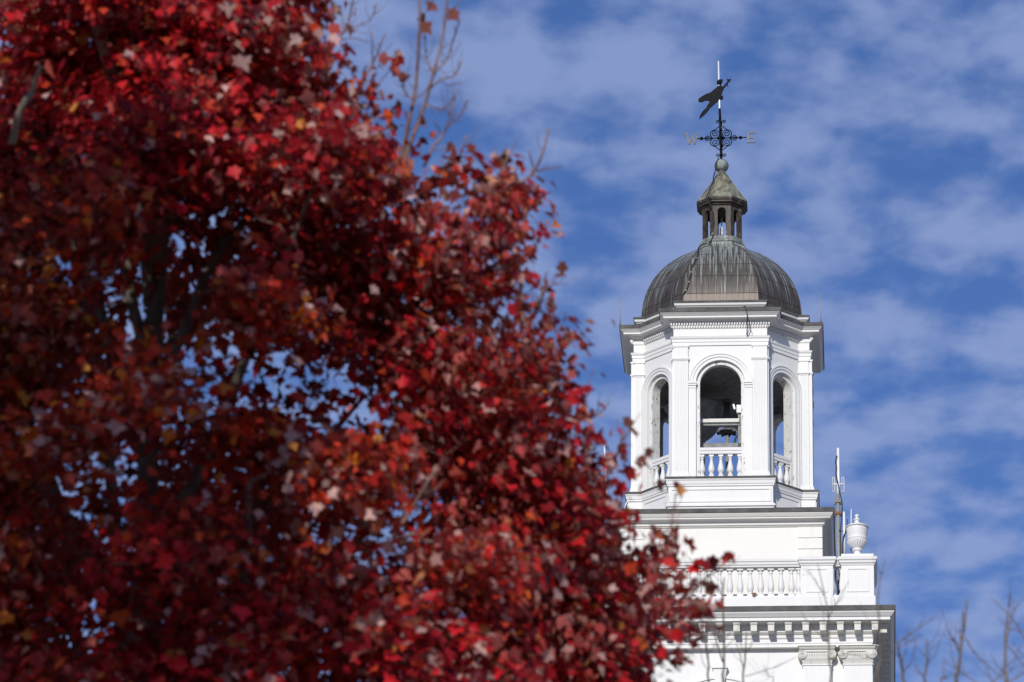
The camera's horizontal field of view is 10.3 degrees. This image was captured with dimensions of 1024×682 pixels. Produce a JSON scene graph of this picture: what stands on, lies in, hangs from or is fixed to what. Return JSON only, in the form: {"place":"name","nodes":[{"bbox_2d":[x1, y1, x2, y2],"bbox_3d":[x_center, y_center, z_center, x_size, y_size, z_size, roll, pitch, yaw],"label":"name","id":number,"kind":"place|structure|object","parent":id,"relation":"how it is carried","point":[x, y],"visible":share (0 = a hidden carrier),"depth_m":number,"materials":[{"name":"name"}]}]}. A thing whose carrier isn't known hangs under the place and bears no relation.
{"place":"outdoors","nodes":[
{"label":"outdoors","id":0,"kind":"place"},
{"bbox_2d":[0,0,1023,681],"label":"sky","id":1,"kind":"structure","parent":0,"point":[883,172],"materials":[{"name":"blue"}]},
{"label":"ground","id":2,"kind":"structure","parent":0,"visible":0},
{"bbox_2d":[0,0,738,681],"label":"red maple","id":3,"kind":"object","parent":2,"relation":"on","point":[134,134],"visible":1,"depth_m":29.41,"materials":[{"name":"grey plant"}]},
{"bbox_2d":[607,159,895,681],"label":"bell tower","id":4,"kind":"structure","parent":2,"relation":"on","point":[754,515],"depth_m":96.92,"materials":[{"name":"white paint"}]},
{"bbox_2d":[660,398,723,442],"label":"bell","id":5,"kind":"object","parent":4,"relation":"hanging from","point":[711,408],"visible":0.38,"depth_m":98.46,"materials":[{"name":"black metal"}]},
{"bbox_2d":[682,158,718,300],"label":"cable","id":6,"kind":"object","parent":4,"relation":"on","point":[712,231],"visible":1,"depth_m":99.59,"materials":[{"name":"grey metal"}]},
{"bbox_2d":[684,61,755,158],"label":"weather vane","id":7,"kind":"object","parent":4,"relation":"on","point":[714,96],"visible":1,"depth_m":100.78,"materials":[{"name":"black metal"}]},
{"bbox_2d":[700,413,740,460],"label":"timber gantry","id":8,"kind":"object","parent":4,"relation":"on","point":[730,422],"visible":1,"depth_m":97.36,"materials":[{"name":"beige paint"}]},
{"bbox_2d":[732,404,740,413],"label":"floodlight","id":9,"kind":"object","parent":8,"relation":"attached to","point":[738,408],"visible":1,"depth_m":97.44,"materials":[{"name":"white metal"}]},
{"bbox_2d":[693,666,747,681],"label":"arched window","id":10,"kind":"structure","parent":4,"relation":"in","point":[717,670],"depth_m":94.31,"materials":[{"name":"white paint"}]},
{"bbox_2d":[717,399,737,475],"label":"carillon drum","id":11,"kind":"object","parent":4,"relation":"on","point":[727,432],"visible":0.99,"depth_m":98.26,"materials":[{"name":"black metal"}]},
{"bbox_2d":[743,306,749,335],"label":"cable","id":12,"kind":"object","parent":4,"relation":"hanging from","point":[747,321],"visible":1,"depth_m":97.49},
{"bbox_2d":[832,448,843,594],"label":"antenna","id":13,"kind":"object","parent":4,"relation":"on","point":[838,502],"visible":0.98,"depth_m":95.89,"materials":[{"name":"metal"}]},
{"bbox_2d":[839,512,847,553],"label":"antenna","id":14,"kind":"object","parent":4,"relation":"on","point":[844,531],"visible":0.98,"depth_m":95.66,"materials":[{"name":"metal"}]},
{"bbox_2d":[841,514,873,555],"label":"urn","id":15,"kind":"object","parent":4,"relation":"on","point":[857,532],"visible":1,"depth_m":95.16,"materials":[{"name":"white paint"}]},
{"bbox_2d":[681,546,869,681],"bbox_3d":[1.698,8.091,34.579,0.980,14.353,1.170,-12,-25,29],"label":"bare tree","id":16,"kind":"object","parent":2,"relation":"on","point":[744,649],"visible":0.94,"depth_m":37.00,"materials":[{"name":"grey plant"}]},
{"bbox_2d":[860,536,1023,681],"bbox_3d":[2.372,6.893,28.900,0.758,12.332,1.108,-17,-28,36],"label":"bare tree","id":17,"kind":"object","parent":2,"relation":"on","point":[958,667],"visible":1,"depth_m":31.00,"materials":[{"name":"grey plant"}]}
]}

